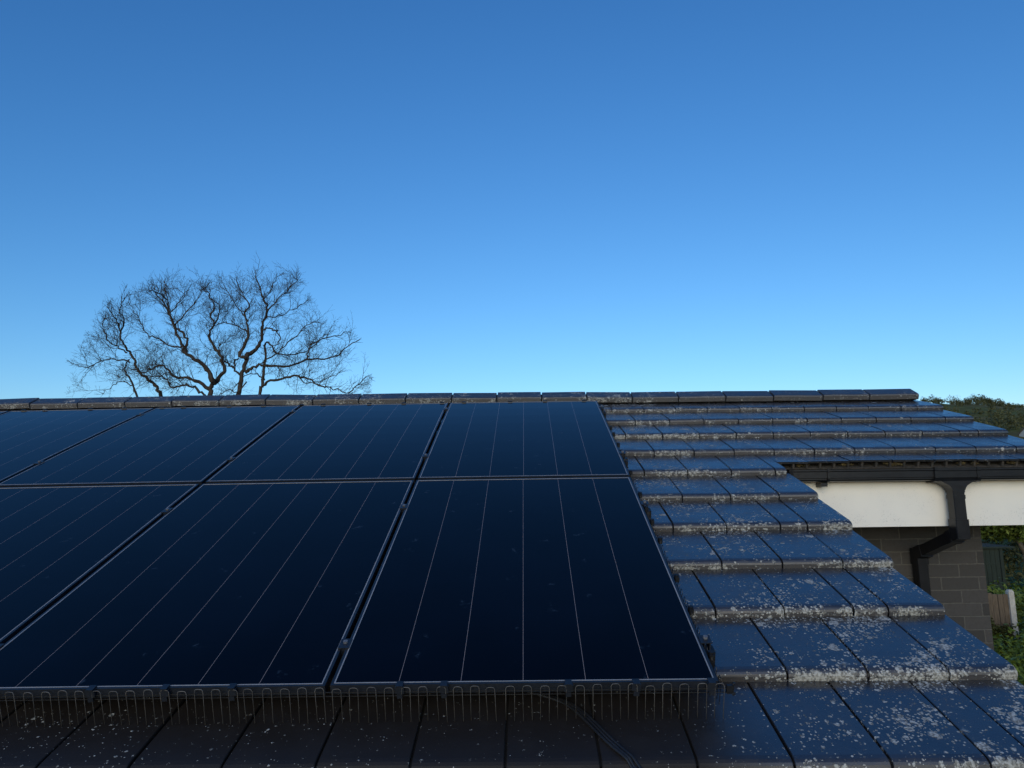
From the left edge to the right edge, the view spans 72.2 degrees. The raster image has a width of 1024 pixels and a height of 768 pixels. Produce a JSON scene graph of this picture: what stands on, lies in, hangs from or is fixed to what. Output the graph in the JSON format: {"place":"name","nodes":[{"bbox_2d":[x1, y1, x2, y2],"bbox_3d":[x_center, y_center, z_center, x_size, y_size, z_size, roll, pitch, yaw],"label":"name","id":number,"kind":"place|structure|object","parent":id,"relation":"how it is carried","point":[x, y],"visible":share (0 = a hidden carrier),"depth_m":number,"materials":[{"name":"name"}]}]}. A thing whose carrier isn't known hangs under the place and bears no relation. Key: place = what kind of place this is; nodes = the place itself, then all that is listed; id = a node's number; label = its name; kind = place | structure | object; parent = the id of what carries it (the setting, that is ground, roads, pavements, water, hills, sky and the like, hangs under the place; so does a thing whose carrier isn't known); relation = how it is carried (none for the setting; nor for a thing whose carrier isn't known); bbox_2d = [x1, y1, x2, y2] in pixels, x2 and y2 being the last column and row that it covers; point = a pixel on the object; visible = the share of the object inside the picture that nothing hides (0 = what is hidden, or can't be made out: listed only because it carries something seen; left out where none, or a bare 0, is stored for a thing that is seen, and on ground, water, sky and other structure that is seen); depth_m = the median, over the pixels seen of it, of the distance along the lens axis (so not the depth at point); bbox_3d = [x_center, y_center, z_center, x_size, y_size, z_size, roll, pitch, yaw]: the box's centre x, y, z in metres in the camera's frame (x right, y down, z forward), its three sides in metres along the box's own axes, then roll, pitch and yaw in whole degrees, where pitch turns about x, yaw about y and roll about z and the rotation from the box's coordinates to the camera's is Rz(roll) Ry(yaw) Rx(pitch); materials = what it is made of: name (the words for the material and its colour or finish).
{"place":"outdoors","nodes":[
{"label":"outdoors","id":0,"kind":"place"},
{"bbox_2d":[0,0,1023,405],"label":"sky","id":1,"kind":"structure","parent":0,"point":[497,196],"materials":[{"name":"blue"}]},
{"bbox_2d":[934,403,1023,438],"bbox_3d":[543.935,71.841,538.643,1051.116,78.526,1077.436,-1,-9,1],"label":"hill","id":2,"kind":"structure","parent":0,"point":[968,408],"depth_m":263.02,"materials":[{"name":"green plant"}]},
{"bbox_2d":[920,394,1023,431],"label":"woodland","id":3,"kind":"object","parent":2,"relation":"on","point":[1009,419],"visible":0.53,"depth_m":238.40,"materials":[{"name":"green plant"}]},
{"bbox_2d":[969,394,986,404],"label":"hilltop tree","id":4,"kind":"object","parent":2,"relation":"on","point":[977,399],"visible":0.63,"depth_m":375.83,"materials":[{"name":"green plant"}]},
{"bbox_2d":[987,398,1003,405],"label":"hilltop tree","id":5,"kind":"object","parent":2,"relation":"on","point":[996,400],"visible":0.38,"depth_m":369.66,"materials":[{"name":"green plant"}]},
{"bbox_2d":[1018,428,1023,436],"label":"house","id":6,"kind":"structure","parent":2,"relation":"on","point":[1021,433],"depth_m":182.15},
{"bbox_2d":[982,543,1014,593],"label":"garden shed","id":7,"kind":"structure","parent":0,"point":[993,561],"depth_m":19.16,"materials":[{"name":"paint"}]},
{"bbox_2d":[982,535,1023,599],"bbox_3d":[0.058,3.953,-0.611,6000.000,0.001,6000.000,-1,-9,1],"label":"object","id":8,"kind":"structure","parent":0,"point":[1016,571],"depth_m":33.31,"materials":[{"name":"green plant"}]},
{"bbox_2d":[65,253,375,397],"bbox_3d":[-12.985,1.305,31.007,14.775,15.813,8.221,-1,-9,1],"label":"bare tree","id":9,"kind":"object","parent":8,"relation":"on","point":[222,361],"visible":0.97,"depth_m":30.69,"materials":[{"name":"brown plant"}]},
{"bbox_2d":[0,389,1023,767],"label":"brick house","id":10,"kind":"structure","parent":8,"relation":"on","point":[824,553],"depth_m":2.50,"materials":[{"name":"tile"}]},
{"bbox_2d":[399,508,650,520],"bbox_3d":[-2.250,0.709,3.498,5.838,0.101,0.191,-1,-9,1],"label":"mounting rail","id":11,"kind":"object","parent":10,"relation":"attached to","point":[648,514],"visible":0.07,"depth_m":3.36,"materials":[{"name":"silver metal"}]},
{"bbox_2d":[161,508,172,515],"bbox_3d":[-1.675,0.627,3.408,0.035,0.051,0.050,-1,-9,1],"label":"panel clamp","id":12,"kind":"object","parent":11,"relation":"attached to","point":[165,511],"visible":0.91,"depth_m":3.40,"materials":[{"name":"silver metal"}]},
{"bbox_2d":[399,504,407,513],"bbox_3d":[-0.521,0.604,3.385,0.035,0.051,0.050,-1,-9,1],"label":"panel clamp","id":13,"kind":"object","parent":11,"relation":"attached to","point":[403,507],"visible":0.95,"depth_m":3.37,"materials":[{"name":"silver metal"}]},
{"bbox_2d":[640,500,648,507],"bbox_3d":[0.635,0.584,3.368,0.036,0.053,0.054,-1,-9,1],"label":"end clamp","id":14,"kind":"object","parent":11,"relation":"attached to","point":[644,503],"visible":0.81,"depth_m":3.36,"materials":[{"name":"silver metal"}]},
{"bbox_2d":[337,645,715,667],"bbox_3d":[-2.268,0.960,2.381,5.838,0.110,0.195,-1,-9,1],"label":"mounting rail","id":15,"kind":"object","parent":10,"relation":"attached to","point":[712,662],"visible":0.02,"depth_m":2.24,"materials":[{"name":"silver metal"}]},
{"bbox_2d":[0,484,198,643],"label":"solar panel","id":16,"kind":"object","parent":15,"relation":"attached to","point":[57,543],"visible":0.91,"depth_m":3.19,"materials":[{"name":"black glass"}]},
{"bbox_2d":[0,480,413,698],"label":"solar panel","id":17,"kind":"object","parent":15,"relation":"attached to","point":[253,587],"visible":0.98,"depth_m":2.57,"materials":[{"name":"black glass"}]},
{"bbox_2d":[0,678,735,726],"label":"bird guard","id":18,"kind":"object","parent":17,"relation":"attached to","point":[231,693],"visible":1,"depth_m":2.06,"materials":[{"name":"metal"}]},
{"bbox_2d":[338,639,352,656],"bbox_3d":[-0.538,0.853,2.267,0.035,0.051,0.050,-1,-9,1],"label":"panel clamp","id":19,"kind":"object","parent":15,"relation":"attached to","point":[344,645],"visible":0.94,"depth_m":2.26,"materials":[{"name":"silver metal"}]},
{"bbox_2d":[330,477,717,693],"bbox_3d":[0.046,0.703,2.896,1.134,0.654,1.616,-1,-9,1],"label":"solar panel","id":20,"kind":"object","parent":15,"relation":"attached to","point":[520,583],"visible":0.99,"depth_m":2.53,"materials":[{"name":"black glass"}]},
{"bbox_2d":[698,635,712,649],"bbox_3d":[0.618,0.831,2.250,0.036,0.053,0.054,-1,-9,1],"label":"end clamp","id":21,"kind":"object","parent":15,"relation":"attached to","point":[705,639],"visible":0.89,"depth_m":2.24,"materials":[{"name":"silver metal"}]},
{"bbox_2d":[527,692,633,767],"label":"cable","id":22,"kind":"object","parent":10,"relation":"on","point":[592,727],"visible":0.77,"depth_m":2.01,"materials":[{"name":"black rubber"}]},
{"bbox_2d":[536,692,637,767],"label":"cable","id":23,"kind":"object","parent":10,"relation":"on","point":[599,730],"visible":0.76,"depth_m":1.99,"materials":[{"name":"black rubber"}]},
{"bbox_2d":[537,692,641,767],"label":"cable","id":24,"kind":"object","parent":10,"relation":"on","point":[616,742],"visible":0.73,"depth_m":1.96,"materials":[{"name":"black rubber"}]},
{"bbox_3d":[-2.238,0.538,4.248,5.838,0.096,0.189,-1,-9,1],"label":"rail","id":25,"kind":"object","parent":10,"relation":"attached to","visible":0},
{"bbox_2d":[0,408,153,482],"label":"solar panel","id":26,"kind":"object","parent":25,"relation":"attached to","point":[28,439],"visible":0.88,"depth_m":4.88,"materials":[{"name":"black glass"}]},
{"bbox_2d":[0,405,299,487],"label":"solar panel","id":27,"kind":"object","parent":25,"relation":"attached to","point":[200,446],"visible":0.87,"depth_m":4.39,"materials":[{"name":"black glass"}]},
{"bbox_2d":[206,403,447,483],"bbox_3d":[-1.077,0.352,4.631,1.134,0.642,1.621,-1,-9,1],"label":"solar panel","id":28,"kind":"object","parent":25,"relation":"attached to","point":[354,442],"visible":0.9,"depth_m":4.37,"materials":[{"name":"black glass"}]},
{"bbox_2d":[418,401,629,479],"bbox_3d":[0.076,0.331,4.609,1.134,0.640,1.622,-1,-9,1],"label":"solar panel","id":29,"kind":"object","parent":25,"relation":"attached to","point":[513,440],"visible":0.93,"depth_m":4.34,"materials":[{"name":"black glass"}]},
{"bbox_2d":[598,403,721,703],"bbox_3d":[0.643,0.543,3.736,0.018,1.305,3.241,-1,-9,1],"label":"bird guard","id":30,"kind":"object","parent":29,"relation":"attached to","point":[709,653],"visible":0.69,"depth_m":2.77,"materials":[{"name":"black metal"}]},
{"bbox_2d":[619,450,625,458],"bbox_3d":[0.647,0.416,4.119,0.036,0.053,0.054,-1,-9,1],"label":"end clamp","id":31,"kind":"object","parent":25,"relation":"attached to","point":[622,452],"visible":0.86,"depth_m":4.11,"materials":[{"name":"silver metal"}]},
{"bbox_3d":[-4.542,0.424,4.702,1.134,0.655,1.619,-1,-9,1],"label":"solar panel","id":32,"kind":"object","parent":25,"relation":"attached to","visible":0},
{"bbox_2d":[21,400,585,410],"bbox_3d":[-2.143,0.183,5.495,5.600,0.038,0.031,-1,-9,1],"label":"bird guard","id":33,"kind":"object","parent":32,"relation":"attached to","point":[265,405],"visible":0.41,"depth_m":5.48,"materials":[{"name":"black metal"}]},
{"bbox_2d":[980,525,1023,542],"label":"garden tree","id":34,"kind":"object","parent":8,"relation":"on","point":[1000,532],"visible":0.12,"depth_m":22.40,"materials":[{"name":"green plant"}]},
{"bbox_2d":[982,536,1023,588],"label":"bush","id":35,"kind":"object","parent":8,"relation":"on","point":[1006,557],"visible":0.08,"depth_m":24.58,"materials":[{"name":"green plant"}]},
{"bbox_2d":[987,577,1023,637],"bbox_3d":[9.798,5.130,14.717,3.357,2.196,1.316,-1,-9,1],"label":"hedge","id":36,"kind":"object","parent":8,"relation":"on","point":[1019,614],"visible":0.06,"depth_m":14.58,"materials":[{"name":"green plant"}]},
{"bbox_2d":[990,615,1020,653],"bbox_3d":[8.989,5.106,13.005,1.180,1.623,0.390,-1,-9,1],"label":"climbing plant","id":37,"kind":"object","parent":8,"relation":"on","point":[996,629],"visible":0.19,"depth_m":13.13,"materials":[{"name":"green plant"}]},
{"bbox_2d":[992,633,1023,681],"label":"bush","id":38,"kind":"object","parent":8,"relation":"on","point":[998,642],"visible":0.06,"depth_m":10.94,"materials":[{"name":"green plant"}]},
{"bbox_2d":[997,620,1023,685],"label":"bush","id":39,"kind":"object","parent":8,"relation":"on","point":[1019,669],"visible":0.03,"depth_m":9.81,"materials":[{"name":"green plant"}]},
{"bbox_2d":[997,612,1023,654],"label":"bush","id":40,"kind":"object","parent":8,"relation":"on","point":[1021,639],"visible":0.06,"depth_m":11.99,"materials":[{"name":"green plant"}]},
{"bbox_2d":[998,539,1023,588],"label":"bush","id":41,"kind":"object","parent":8,"relation":"on","point":[1019,552],"visible":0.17,"depth_m":25.22,"materials":[{"name":"green plant"}]},
{"bbox_2d":[1005,589,1018,654],"bbox_3d":[9.477,4.919,13.207,0.100,2.040,0.100,-1,-9,1],"label":"fence post","id":42,"kind":"object","parent":8,"relation":"on","point":[1012,605],"visible":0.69,"depth_m":13.27,"materials":[{"name":"concrete"}]},
{"bbox_2d":[988,593,1011,651],"bbox_3d":[8.545,4.909,13.251,1.787,1.860,0.077,-1,-9,1],"label":"wooden fence","id":43,"kind":"object","parent":42,"relation":"attached to","point":[999,608],"visible":0.1,"depth_m":13.30,"materials":[{"name":"brown wood"}]},
{"bbox_2d":[1013,528,1023,561],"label":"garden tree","id":44,"kind":"object","parent":8,"relation":"on","point":[1021,546],"depth_m":23.24,"materials":[{"name":"green plant"}]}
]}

